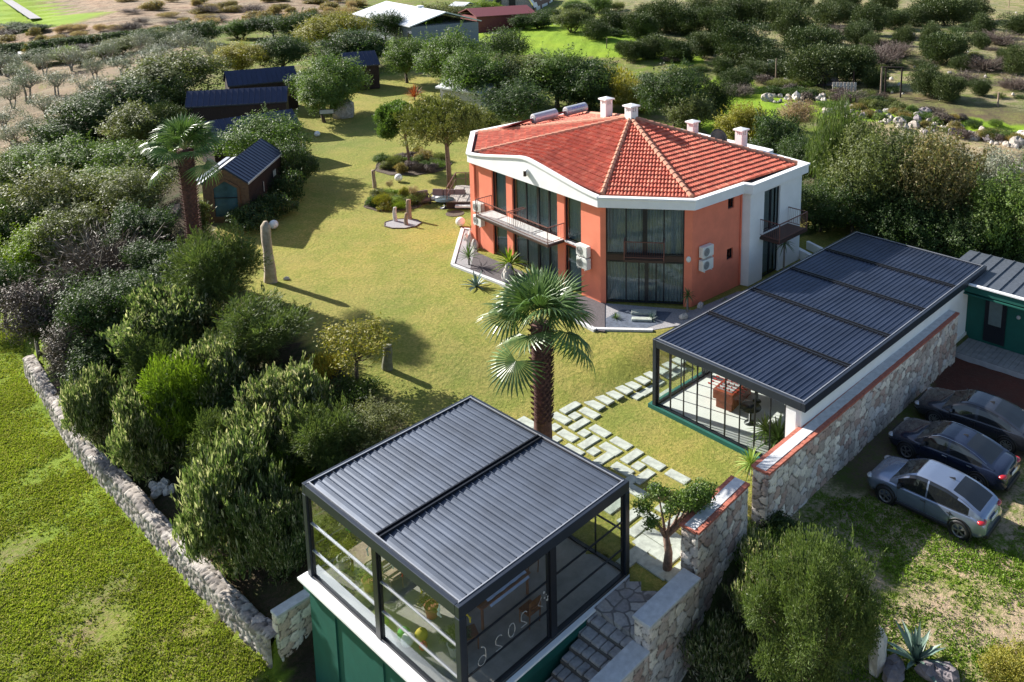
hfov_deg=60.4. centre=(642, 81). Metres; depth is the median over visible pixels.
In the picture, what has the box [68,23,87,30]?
reed clump
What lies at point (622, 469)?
stepping stone
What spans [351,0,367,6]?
reed clump
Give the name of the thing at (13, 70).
olive tree
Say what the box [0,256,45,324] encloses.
dense shrub
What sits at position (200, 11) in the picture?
reed clump
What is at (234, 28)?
dense tree
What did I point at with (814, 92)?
scrub plant
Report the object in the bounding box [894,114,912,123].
scrub plant
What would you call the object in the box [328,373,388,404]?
shrub
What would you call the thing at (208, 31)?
dense tree
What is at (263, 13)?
reed clump
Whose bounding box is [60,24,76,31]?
reed clump
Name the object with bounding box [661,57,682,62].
scrub plant
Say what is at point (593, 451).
stepping stone
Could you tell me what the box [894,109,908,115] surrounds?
scrub plant
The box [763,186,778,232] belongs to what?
window
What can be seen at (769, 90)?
scrub plant
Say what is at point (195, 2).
reed clump
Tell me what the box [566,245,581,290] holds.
window
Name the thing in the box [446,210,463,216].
manhole cover
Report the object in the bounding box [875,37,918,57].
bare bush
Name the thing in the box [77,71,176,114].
round tree
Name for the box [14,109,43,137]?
olive tree
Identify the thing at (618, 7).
scrub plant
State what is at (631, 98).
dense shrub
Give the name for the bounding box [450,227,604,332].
gravel bed
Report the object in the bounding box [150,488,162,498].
boulder
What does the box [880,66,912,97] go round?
wooden gate frame
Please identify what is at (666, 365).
stepping stone
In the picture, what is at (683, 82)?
round tree
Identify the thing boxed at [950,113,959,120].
scrub plant
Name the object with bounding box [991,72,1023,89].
bare bush
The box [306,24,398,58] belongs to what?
round tree
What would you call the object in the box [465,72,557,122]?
spreading tree
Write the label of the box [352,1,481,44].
farm building
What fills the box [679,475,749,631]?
stone wall
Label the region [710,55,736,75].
juniper bush
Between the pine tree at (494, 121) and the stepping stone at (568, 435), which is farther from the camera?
the pine tree at (494, 121)
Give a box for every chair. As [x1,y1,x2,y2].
[381,559,403,594]
[466,623,478,648]
[518,594,540,629]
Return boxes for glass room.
[297,395,629,681]
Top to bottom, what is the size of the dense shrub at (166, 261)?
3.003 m
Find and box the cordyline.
[407,83,424,99]
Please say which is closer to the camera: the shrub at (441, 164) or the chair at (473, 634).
the chair at (473, 634)
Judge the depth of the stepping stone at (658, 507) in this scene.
30.09 m
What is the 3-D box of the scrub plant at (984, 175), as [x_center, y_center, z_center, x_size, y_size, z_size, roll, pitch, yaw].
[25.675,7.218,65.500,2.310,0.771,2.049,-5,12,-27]
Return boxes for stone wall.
[270,589,311,661]
[589,640,649,681]
[632,568,700,681]
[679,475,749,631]
[751,310,959,528]
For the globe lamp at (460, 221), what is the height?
0.600 m
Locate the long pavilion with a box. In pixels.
[648,231,986,459]
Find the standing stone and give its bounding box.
[260,221,277,283]
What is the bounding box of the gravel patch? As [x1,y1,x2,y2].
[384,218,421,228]
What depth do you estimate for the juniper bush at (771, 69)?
107.98 m
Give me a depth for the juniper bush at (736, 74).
99.97 m
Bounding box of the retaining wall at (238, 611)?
[23,354,276,668]
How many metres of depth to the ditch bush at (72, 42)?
135.52 m
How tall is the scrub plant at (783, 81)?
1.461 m
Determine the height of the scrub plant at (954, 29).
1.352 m
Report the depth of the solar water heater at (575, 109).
57.55 m
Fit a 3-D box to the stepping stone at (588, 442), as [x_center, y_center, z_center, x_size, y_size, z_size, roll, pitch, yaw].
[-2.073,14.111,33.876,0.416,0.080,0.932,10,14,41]
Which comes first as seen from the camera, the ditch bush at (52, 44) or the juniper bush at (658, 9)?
the ditch bush at (52, 44)
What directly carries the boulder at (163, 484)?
on the ground at (342, 254)
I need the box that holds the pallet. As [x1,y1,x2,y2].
[832,82,856,92]
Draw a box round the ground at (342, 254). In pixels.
[0,0,1023,681]
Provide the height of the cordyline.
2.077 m
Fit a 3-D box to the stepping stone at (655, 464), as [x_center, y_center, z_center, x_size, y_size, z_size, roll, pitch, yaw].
[0.439,14.370,32.567,0.935,0.080,0.415,10,14,41]
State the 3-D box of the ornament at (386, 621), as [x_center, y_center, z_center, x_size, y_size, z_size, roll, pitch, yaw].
[-7.448,15.623,25.078,0.240,0.290,0.240,0,11,0]
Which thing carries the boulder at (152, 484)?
on the ground at (342, 254)
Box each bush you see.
[0,20,31,31]
[0,42,15,53]
[0,44,12,53]
[0,55,23,72]
[2,42,21,52]
[11,41,24,51]
[12,22,55,31]
[20,40,43,49]
[21,39,37,53]
[26,40,46,48]
[42,38,55,47]
[46,37,61,48]
[48,43,77,63]
[52,37,65,47]
[60,35,71,46]
[62,51,96,65]
[66,35,81,45]
[73,35,86,44]
[75,34,97,43]
[87,33,103,42]
[87,40,121,59]
[99,31,117,41]
[102,35,139,53]
[108,31,127,39]
[112,30,128,39]
[129,28,179,46]
[152,25,174,40]
[465,4,480,12]
[470,0,503,6]
[507,14,531,29]
[524,8,552,27]
[535,7,562,21]
[549,6,592,31]
[561,0,590,9]
[561,3,597,18]
[577,17,612,39]
[586,0,615,11]
[597,7,632,31]
[614,39,649,61]
[619,11,660,39]
[632,1,649,13]
[636,32,669,58]
[641,0,691,33]
[659,36,699,61]
[664,3,712,35]
[684,30,722,58]
[685,0,715,11]
[697,5,737,33]
[708,15,773,64]
[709,0,744,20]
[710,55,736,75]
[715,66,756,89]
[722,82,758,96]
[730,36,789,67]
[735,0,772,23]
[735,57,770,75]
[760,0,803,23]
[764,55,796,77]
[768,0,820,40]
[774,40,865,86]
[777,22,845,55]
[780,0,815,9]
[804,0,844,25]
[814,68,839,85]
[819,22,846,37]
[827,0,863,6]
[829,86,870,102]
[832,0,858,22]
[833,44,880,83]
[841,18,875,44]
[845,0,895,34]
[858,30,881,50]
[860,41,905,66]
[860,65,890,88]
[867,0,900,11]
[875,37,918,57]
[883,9,912,28]
[891,23,916,46]
[900,3,937,26]
[903,60,945,97]
[907,0,982,25]
[916,29,975,64]
[918,19,943,50]
[929,72,971,101]
[947,53,973,70]
[947,68,990,83]
[955,0,996,22]
[959,52,1006,71]
[965,10,998,34]
[969,31,992,48]
[969,77,992,95]
[971,28,1023,44]
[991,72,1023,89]
[995,11,1023,34]
[995,47,1007,64]
[1001,42,1023,75]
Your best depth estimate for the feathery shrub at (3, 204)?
56.59 m
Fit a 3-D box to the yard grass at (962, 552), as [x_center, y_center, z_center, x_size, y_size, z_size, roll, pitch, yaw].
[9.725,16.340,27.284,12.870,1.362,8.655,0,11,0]
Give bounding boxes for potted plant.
[326,535,360,570]
[354,561,383,592]
[415,592,440,619]
[437,618,476,657]
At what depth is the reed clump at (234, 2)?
182.29 m
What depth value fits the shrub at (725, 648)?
25.06 m
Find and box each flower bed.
[363,199,426,211]
[374,160,451,175]
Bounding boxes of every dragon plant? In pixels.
[678,288,692,311]
[776,238,794,268]
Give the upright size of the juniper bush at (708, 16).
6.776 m
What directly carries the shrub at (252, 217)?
on the ground at (342, 254)
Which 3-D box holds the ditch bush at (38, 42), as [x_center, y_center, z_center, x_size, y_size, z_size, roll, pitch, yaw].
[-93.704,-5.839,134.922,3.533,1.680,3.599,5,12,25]
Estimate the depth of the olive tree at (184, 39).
116.46 m
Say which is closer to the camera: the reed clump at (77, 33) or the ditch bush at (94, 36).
the ditch bush at (94, 36)
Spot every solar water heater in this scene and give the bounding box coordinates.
[500,108,557,128]
[530,102,587,121]
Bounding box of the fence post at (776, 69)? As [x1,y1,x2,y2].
[775,59,776,78]
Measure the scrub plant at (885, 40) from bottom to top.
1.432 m
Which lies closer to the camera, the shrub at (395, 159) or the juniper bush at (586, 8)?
the shrub at (395, 159)
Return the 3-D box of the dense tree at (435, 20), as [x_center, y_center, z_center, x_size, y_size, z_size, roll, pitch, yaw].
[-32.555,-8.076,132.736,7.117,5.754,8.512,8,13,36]
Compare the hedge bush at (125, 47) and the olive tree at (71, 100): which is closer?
the olive tree at (71, 100)
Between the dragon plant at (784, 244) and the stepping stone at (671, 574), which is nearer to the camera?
the stepping stone at (671, 574)
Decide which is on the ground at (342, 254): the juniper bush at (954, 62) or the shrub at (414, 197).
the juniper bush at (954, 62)
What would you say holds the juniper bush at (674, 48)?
on the ground at (342, 254)
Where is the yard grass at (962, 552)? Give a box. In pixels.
[764,494,1023,681]
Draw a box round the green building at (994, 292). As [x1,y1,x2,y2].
[959,250,1023,354]
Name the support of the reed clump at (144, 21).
on the ground at (342, 254)
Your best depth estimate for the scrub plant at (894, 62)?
115.58 m
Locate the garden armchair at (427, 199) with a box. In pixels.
[416,190,430,205]
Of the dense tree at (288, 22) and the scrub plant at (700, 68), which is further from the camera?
the dense tree at (288, 22)
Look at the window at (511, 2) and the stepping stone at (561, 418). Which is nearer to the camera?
the stepping stone at (561, 418)
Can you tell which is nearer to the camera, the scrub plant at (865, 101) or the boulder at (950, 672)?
the boulder at (950, 672)
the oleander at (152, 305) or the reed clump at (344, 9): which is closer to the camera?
the oleander at (152, 305)
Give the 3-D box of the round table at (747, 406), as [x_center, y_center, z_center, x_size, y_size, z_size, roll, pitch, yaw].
[4.359,13.437,34.916,0.900,0.700,0.900,0,11,0]
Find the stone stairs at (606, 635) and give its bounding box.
[545,577,657,681]
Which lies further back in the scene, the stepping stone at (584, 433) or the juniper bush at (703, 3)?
the juniper bush at (703, 3)
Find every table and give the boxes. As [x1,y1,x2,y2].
[348,542,371,574]
[435,196,453,209]
[477,569,530,629]
[708,375,750,411]
[741,401,761,425]
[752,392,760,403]
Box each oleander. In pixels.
[56,360,133,445]
[95,272,240,358]
[95,374,195,487]
[162,331,262,422]
[168,428,288,581]
[184,404,306,495]
[230,350,341,465]
[238,481,321,586]
[721,518,809,643]
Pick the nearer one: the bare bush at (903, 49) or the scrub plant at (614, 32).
the bare bush at (903, 49)
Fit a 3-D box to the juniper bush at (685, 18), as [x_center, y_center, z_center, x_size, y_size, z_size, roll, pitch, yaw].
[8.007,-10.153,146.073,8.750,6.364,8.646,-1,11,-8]
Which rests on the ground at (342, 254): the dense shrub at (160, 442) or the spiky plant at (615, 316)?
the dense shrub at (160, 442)
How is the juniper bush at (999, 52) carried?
on the ground at (342, 254)
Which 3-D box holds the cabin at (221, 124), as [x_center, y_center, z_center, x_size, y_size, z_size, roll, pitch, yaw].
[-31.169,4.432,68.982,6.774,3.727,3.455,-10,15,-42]
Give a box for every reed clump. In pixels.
[0,28,11,35]
[0,34,17,40]
[5,28,21,34]
[24,26,42,35]
[33,34,47,40]
[44,34,62,38]
[52,25,65,33]
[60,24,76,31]
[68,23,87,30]
[69,29,89,36]
[71,43,95,49]
[91,23,105,31]
[115,0,136,2]
[115,22,146,30]
[116,7,144,13]
[122,21,142,29]
[131,17,150,23]
[134,0,165,9]
[155,11,180,16]
[161,19,184,24]
[177,16,192,22]
[186,8,215,13]
[190,0,202,5]
[191,3,218,12]
[194,13,216,18]
[199,17,222,24]
[203,2,219,10]
[203,14,232,20]
[212,2,230,7]
[216,5,242,12]
[221,0,239,6]
[239,3,267,11]
[241,10,263,18]
[257,11,274,19]
[265,5,282,14]
[273,3,290,7]
[284,6,295,12]
[300,7,318,15]
[302,0,330,3]
[318,2,339,9]
[322,6,335,10]
[336,6,360,13]
[345,0,357,7]
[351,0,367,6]
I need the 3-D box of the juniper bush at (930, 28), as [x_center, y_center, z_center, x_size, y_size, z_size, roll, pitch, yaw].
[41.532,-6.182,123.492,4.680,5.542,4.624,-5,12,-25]
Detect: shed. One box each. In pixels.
[449,2,474,9]
[458,5,534,32]
[483,0,552,10]
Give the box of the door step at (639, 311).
[631,309,656,314]
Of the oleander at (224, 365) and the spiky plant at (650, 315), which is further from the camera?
the spiky plant at (650, 315)
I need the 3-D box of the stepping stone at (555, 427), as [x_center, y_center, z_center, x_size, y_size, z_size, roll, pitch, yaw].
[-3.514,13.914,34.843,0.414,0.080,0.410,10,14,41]
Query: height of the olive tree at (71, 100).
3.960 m
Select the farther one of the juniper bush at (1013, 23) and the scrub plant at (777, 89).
the juniper bush at (1013, 23)
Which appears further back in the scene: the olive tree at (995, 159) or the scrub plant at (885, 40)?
the scrub plant at (885, 40)
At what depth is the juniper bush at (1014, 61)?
105.92 m
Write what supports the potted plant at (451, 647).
on the glass room
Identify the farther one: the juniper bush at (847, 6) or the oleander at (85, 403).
the juniper bush at (847, 6)
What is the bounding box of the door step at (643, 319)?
[632,317,651,321]
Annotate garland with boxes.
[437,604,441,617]
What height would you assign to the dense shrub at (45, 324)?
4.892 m
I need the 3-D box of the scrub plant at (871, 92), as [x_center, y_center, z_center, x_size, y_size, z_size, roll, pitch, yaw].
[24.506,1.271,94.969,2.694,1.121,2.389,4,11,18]
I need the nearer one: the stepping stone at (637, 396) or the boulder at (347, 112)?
the stepping stone at (637, 396)
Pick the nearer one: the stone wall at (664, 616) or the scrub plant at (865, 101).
the stone wall at (664, 616)
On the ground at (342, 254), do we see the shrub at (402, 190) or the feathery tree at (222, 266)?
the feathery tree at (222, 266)
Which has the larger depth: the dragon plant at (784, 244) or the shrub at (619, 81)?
the shrub at (619, 81)
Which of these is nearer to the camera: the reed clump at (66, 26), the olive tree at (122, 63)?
the olive tree at (122, 63)
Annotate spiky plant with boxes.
[612,312,619,319]
[647,312,658,321]
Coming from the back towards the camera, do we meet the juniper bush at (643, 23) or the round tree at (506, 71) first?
the juniper bush at (643, 23)
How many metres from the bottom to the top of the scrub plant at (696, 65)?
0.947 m
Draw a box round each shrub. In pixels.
[0,150,47,191]
[0,177,35,203]
[0,190,32,266]
[0,196,72,246]
[0,212,71,281]
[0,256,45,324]
[0,273,78,359]
[12,129,144,178]
[16,258,107,345]
[21,116,111,150]
[21,196,121,266]
[27,203,185,299]
[36,306,105,384]
[50,267,140,349]
[55,331,132,388]
[68,158,146,214]
[82,134,175,177]
[93,97,184,145]
[96,198,180,246]
[111,263,176,312]
[111,402,202,453]
[117,235,183,280]
[117,315,200,383]
[129,344,216,461]
[138,99,196,143]
[147,236,211,275]
[167,266,184,288]
[180,405,232,480]
[193,281,314,371]
[211,359,286,418]
[224,198,285,233]
[254,189,299,216]
[263,435,314,488]
[267,166,307,201]
[273,390,366,475]
[274,134,321,185]
[304,346,345,381]
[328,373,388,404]
[342,389,416,452]
[364,196,376,206]
[368,188,384,198]
[370,152,390,164]
[372,192,392,206]
[376,201,391,210]
[378,161,393,169]
[385,153,406,165]
[387,195,404,205]
[388,189,398,193]
[391,199,412,209]
[396,162,408,173]
[398,186,408,197]
[404,160,417,167]
[405,189,426,205]
[410,162,424,171]
[412,150,432,160]
[412,153,423,162]
[419,148,432,153]
[420,160,431,165]
[420,162,438,172]
[428,158,445,167]
[431,151,445,160]
[599,65,640,104]
[614,75,666,113]
[659,91,723,132]
[677,607,765,681]
[699,72,738,118]
[712,98,774,143]
[729,519,791,568]
[747,508,805,546]
[748,102,806,153]
[776,96,822,128]
[800,175,853,233]
[957,204,1023,262]
[975,629,1023,681]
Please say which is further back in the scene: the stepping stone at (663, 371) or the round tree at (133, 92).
the round tree at (133, 92)
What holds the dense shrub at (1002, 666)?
on the ground at (342, 254)
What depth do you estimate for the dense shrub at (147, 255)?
47.64 m
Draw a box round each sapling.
[385,180,393,186]
[408,185,418,194]
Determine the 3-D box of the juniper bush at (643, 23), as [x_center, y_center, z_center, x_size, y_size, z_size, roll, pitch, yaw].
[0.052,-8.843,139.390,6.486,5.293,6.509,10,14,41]
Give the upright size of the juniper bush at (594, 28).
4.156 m
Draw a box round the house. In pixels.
[466,96,809,306]
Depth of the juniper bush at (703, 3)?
159.13 m
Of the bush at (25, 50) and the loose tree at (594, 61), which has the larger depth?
the bush at (25, 50)
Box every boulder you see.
[148,481,157,488]
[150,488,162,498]
[151,485,163,492]
[157,482,167,488]
[160,477,169,484]
[162,485,169,495]
[168,483,176,493]
[332,100,354,118]
[467,231,472,245]
[471,239,477,248]
[501,269,509,282]
[504,262,513,275]
[679,313,687,319]
[697,301,703,308]
[868,625,887,677]
[882,653,905,681]
[914,660,943,681]
[942,661,959,681]
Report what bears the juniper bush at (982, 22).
on the ground at (342, 254)
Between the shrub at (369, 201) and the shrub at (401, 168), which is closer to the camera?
the shrub at (369, 201)
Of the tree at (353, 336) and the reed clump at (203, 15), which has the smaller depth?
the tree at (353, 336)
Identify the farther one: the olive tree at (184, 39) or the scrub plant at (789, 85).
the olive tree at (184, 39)
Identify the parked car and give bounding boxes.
[867,455,1001,541]
[888,417,1020,491]
[914,387,1023,453]
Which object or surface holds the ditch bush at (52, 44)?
on the ground at (342, 254)
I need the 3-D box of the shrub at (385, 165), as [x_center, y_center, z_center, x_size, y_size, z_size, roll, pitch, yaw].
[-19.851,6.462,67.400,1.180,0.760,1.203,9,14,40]
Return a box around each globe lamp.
[269,220,277,228]
[395,174,402,181]
[456,217,464,225]
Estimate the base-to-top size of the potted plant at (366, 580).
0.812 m
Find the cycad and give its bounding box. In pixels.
[492,246,528,273]
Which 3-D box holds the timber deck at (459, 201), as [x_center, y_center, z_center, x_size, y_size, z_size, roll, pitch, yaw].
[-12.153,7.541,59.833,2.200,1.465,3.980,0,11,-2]
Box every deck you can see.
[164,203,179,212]
[446,172,470,208]
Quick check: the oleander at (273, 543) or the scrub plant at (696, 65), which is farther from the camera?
the scrub plant at (696, 65)
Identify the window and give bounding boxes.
[213,181,237,216]
[272,168,275,177]
[319,109,333,114]
[493,171,506,214]
[494,225,507,257]
[509,0,514,5]
[513,178,557,235]
[514,234,557,277]
[565,196,580,242]
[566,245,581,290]
[606,208,684,255]
[606,260,683,303]
[762,240,776,276]
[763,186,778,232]
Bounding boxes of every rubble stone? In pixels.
[761,92,772,101]
[792,91,800,98]
[893,116,906,125]
[911,120,919,128]
[913,114,921,120]
[918,106,931,114]
[982,135,989,142]
[1002,141,1009,146]
[1009,135,1023,146]
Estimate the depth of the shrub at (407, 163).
67.33 m
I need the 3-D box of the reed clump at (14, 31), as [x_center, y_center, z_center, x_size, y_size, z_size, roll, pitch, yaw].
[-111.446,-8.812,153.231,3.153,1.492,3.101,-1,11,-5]
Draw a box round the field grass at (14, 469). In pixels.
[0,324,274,681]
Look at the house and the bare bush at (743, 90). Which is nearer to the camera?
the house
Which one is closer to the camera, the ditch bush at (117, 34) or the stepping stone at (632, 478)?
the stepping stone at (632, 478)
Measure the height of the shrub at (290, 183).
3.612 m
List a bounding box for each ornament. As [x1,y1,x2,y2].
[385,616,388,625]
[397,626,410,640]
[401,632,413,647]
[414,627,427,641]
[419,640,427,650]
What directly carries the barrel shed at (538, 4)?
on the ground at (342, 254)
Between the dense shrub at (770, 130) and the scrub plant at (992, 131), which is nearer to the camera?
the dense shrub at (770, 130)
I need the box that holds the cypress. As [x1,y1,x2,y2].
[184,199,216,238]
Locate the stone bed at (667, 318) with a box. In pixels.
[596,291,741,331]
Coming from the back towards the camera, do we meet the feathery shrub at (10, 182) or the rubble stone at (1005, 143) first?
the rubble stone at (1005, 143)
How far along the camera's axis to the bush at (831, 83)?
102.68 m
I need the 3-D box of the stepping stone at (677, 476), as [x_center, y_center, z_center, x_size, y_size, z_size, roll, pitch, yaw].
[1.311,14.522,31.805,0.948,0.080,0.409,9,14,40]
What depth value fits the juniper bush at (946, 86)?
92.55 m
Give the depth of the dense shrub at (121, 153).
65.03 m
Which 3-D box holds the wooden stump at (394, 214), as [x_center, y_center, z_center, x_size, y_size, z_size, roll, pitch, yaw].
[-15.930,8.650,55.863,0.298,1.152,0.226,0,11,0]
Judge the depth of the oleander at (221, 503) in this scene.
29.82 m
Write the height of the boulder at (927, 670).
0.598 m
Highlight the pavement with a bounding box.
[955,338,1023,378]
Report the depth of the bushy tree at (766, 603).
22.91 m
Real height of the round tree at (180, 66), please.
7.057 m
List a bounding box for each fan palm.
[138,112,226,249]
[477,262,595,438]
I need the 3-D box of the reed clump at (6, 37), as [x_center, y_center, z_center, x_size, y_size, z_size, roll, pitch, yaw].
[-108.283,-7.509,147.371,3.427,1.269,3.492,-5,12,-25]
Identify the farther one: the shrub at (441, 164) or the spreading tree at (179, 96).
the spreading tree at (179, 96)
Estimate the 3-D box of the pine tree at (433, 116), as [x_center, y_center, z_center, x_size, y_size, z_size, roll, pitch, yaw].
[-14.233,4.428,61.894,6.921,7.427,6.872,6,12,28]
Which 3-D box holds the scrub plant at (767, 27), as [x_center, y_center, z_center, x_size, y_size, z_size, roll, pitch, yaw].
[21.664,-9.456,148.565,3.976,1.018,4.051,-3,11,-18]
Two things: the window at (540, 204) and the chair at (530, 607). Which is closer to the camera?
the chair at (530, 607)
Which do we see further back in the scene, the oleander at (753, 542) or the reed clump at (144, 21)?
the reed clump at (144, 21)
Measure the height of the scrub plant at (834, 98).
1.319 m
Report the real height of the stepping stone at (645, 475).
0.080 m
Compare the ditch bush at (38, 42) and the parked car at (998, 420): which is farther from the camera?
the ditch bush at (38, 42)
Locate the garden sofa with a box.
[429,189,465,202]
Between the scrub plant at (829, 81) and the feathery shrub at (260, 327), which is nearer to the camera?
the feathery shrub at (260, 327)
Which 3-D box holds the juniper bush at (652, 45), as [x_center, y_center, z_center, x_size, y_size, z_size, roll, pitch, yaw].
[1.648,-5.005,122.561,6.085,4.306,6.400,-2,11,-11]
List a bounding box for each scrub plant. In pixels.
[607,28,624,36]
[612,2,625,10]
[640,52,656,59]
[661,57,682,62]
[678,55,693,61]
[693,64,707,70]
[695,65,706,72]
[753,74,773,82]
[759,24,778,29]
[759,85,784,94]
[760,86,782,93]
[762,77,795,86]
[779,86,803,94]
[782,82,796,92]
[784,85,806,90]
[791,76,809,84]
[798,80,819,87]
[800,88,818,97]
[800,91,816,102]
[803,86,828,94]
[812,78,832,85]
[816,100,838,108]
[826,92,853,102]
[827,87,850,92]
[849,90,866,103]
[849,102,869,110]
[854,97,874,105]
[856,109,875,116]
[859,88,876,96]
[863,94,889,103]
[867,98,884,109]
[871,112,889,119]
[873,92,888,99]
[875,62,888,70]
[878,85,906,92]
[880,38,891,45]
[882,95,901,102]
[884,60,902,66]
[884,101,908,108]
[888,63,908,68]
[888,106,904,113]
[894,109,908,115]
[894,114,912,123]
[897,110,912,117]
[903,57,931,66]
[904,103,919,112]
[911,110,932,118]
[917,58,938,63]
[920,105,946,113]
[920,119,932,128]
[930,110,960,122]
[931,117,945,124]
[938,126,949,132]
[942,26,971,32]
[947,120,961,126]
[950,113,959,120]
[950,128,977,139]
[954,125,964,129]
[956,22,975,30]
[958,112,968,119]
[962,118,984,127]
[968,50,985,60]
[968,165,989,176]
[976,128,998,138]
[976,172,995,181]
[980,128,998,137]
[982,127,1010,133]
[984,46,999,51]
[987,118,1003,127]
[992,132,1009,141]
[993,90,1006,98]
[1000,131,1014,139]
[1003,132,1023,140]
[1011,93,1023,98]
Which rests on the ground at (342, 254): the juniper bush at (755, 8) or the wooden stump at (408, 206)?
the juniper bush at (755, 8)
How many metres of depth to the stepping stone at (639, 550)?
27.91 m
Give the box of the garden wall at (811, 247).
[799,241,822,259]
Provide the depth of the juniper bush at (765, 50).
113.88 m
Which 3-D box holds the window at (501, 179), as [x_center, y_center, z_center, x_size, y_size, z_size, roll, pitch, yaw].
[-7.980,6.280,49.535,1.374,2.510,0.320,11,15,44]
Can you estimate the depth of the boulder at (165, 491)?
34.84 m
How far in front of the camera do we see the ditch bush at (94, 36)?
135.84 m
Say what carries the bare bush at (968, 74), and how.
on the ground at (342, 254)
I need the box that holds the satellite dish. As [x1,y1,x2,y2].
[710,129,726,140]
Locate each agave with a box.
[461,271,488,290]
[886,620,945,681]
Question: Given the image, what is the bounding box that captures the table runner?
[486,570,529,606]
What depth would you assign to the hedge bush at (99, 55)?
121.01 m
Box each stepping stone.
[517,416,533,427]
[552,423,561,431]
[552,435,561,441]
[553,412,571,424]
[557,429,578,442]
[559,401,581,414]
[564,443,584,454]
[568,412,581,420]
[568,417,590,431]
[577,429,591,437]
[577,435,600,449]
[578,407,600,419]
[584,400,605,410]
[586,447,600,456]
[588,424,611,437]
[593,451,614,464]
[595,395,614,405]
[599,442,622,456]
[603,498,620,514]
[606,390,623,399]
[609,436,632,450]
[610,462,634,476]
[615,385,632,394]
[616,542,649,567]
[617,508,640,522]
[620,448,643,464]
[625,381,641,390]
[625,474,639,483]
[629,483,648,498]
[630,392,643,400]
[630,518,647,537]
[631,461,645,470]
[632,534,663,558]
[634,376,650,384]
[635,468,655,484]
[636,553,667,580]
[637,506,660,518]
[638,385,651,396]
[641,456,666,471]
[643,371,651,378]
[643,528,663,546]
[654,502,665,513]
[657,545,680,563]
[659,388,668,396]
[660,367,668,374]
[662,362,677,369]
[662,512,681,527]
[662,532,680,548]
[663,372,674,379]
[663,561,680,581]
[664,469,690,484]
[672,357,685,364]
[672,366,686,376]
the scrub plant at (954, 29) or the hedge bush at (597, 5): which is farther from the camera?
the hedge bush at (597, 5)
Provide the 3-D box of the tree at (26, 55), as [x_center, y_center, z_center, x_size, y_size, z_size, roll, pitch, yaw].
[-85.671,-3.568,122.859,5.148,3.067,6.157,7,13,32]
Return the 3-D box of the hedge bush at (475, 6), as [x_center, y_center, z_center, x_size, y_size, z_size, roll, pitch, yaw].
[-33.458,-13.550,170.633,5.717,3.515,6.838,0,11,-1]
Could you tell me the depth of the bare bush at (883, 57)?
115.90 m
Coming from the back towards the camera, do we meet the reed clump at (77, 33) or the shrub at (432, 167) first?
the reed clump at (77, 33)
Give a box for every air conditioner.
[473,200,484,212]
[473,214,484,227]
[576,242,590,258]
[576,255,590,270]
[699,243,713,258]
[699,256,712,272]
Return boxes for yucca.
[455,240,486,264]
[733,445,762,481]
[745,415,782,445]
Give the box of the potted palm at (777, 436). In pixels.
[747,412,784,451]
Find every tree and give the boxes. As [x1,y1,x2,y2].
[0,49,25,76]
[0,79,34,108]
[0,101,26,132]
[0,120,29,143]
[0,139,34,152]
[0,140,51,181]
[0,159,118,228]
[1,59,33,80]
[8,62,46,101]
[10,47,55,66]
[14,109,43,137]
[23,91,66,118]
[28,48,61,74]
[37,89,153,137]
[38,66,72,95]
[48,45,93,71]
[59,92,91,108]
[66,72,111,93]
[76,53,106,80]
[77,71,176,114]
[86,38,122,63]
[87,155,178,215]
[104,49,139,72]
[108,67,135,81]
[114,39,232,92]
[118,75,196,111]
[121,29,157,57]
[134,44,169,61]
[140,35,179,55]
[155,215,272,311]
[167,17,223,43]
[168,26,202,52]
[194,35,226,57]
[208,102,314,158]
[210,35,271,69]
[214,17,258,38]
[243,12,283,37]
[251,30,319,67]
[270,6,319,39]
[282,46,373,105]
[289,5,376,48]
[293,63,358,122]
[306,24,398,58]
[312,310,401,381]
[362,8,407,39]
[371,98,417,167]
[378,27,430,82]
[391,91,493,188]
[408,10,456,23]
[410,20,491,79]
[420,1,470,17]
[437,39,512,95]
[456,53,528,94]
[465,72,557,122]
[467,112,501,137]
[476,25,536,60]
[495,45,563,96]
[519,41,598,107]
[545,49,619,111]
[563,55,617,69]
[628,53,713,125]
[630,472,719,571]
[736,511,890,681]
[773,127,817,183]
[801,91,885,188]
[812,166,892,233]
[813,107,931,234]
[852,174,948,249]
[880,124,924,145]
[881,116,961,198]
[882,120,1004,252]
[908,197,1010,257]
[939,134,978,163]
[957,169,1017,216]
[964,154,1023,260]
[969,141,1023,184]
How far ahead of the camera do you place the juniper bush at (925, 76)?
95.71 m
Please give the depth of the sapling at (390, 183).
61.70 m
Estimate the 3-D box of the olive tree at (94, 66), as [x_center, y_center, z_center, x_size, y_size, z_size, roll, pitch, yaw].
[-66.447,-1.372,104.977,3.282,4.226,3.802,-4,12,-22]
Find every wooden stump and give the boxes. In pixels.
[371,170,376,188]
[393,207,397,220]
[404,213,407,224]
[406,199,411,219]
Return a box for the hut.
[435,78,498,111]
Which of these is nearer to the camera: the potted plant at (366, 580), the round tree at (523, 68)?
the potted plant at (366, 580)
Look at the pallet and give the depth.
97.91 m
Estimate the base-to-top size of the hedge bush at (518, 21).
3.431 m
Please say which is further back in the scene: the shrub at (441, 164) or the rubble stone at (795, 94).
the rubble stone at (795, 94)
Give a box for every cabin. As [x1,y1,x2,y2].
[185,86,333,120]
[197,138,281,222]
[200,108,299,167]
[223,66,298,108]
[337,50,379,89]
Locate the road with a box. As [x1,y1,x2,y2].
[3,0,40,18]
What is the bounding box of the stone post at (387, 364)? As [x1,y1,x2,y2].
[381,344,392,370]

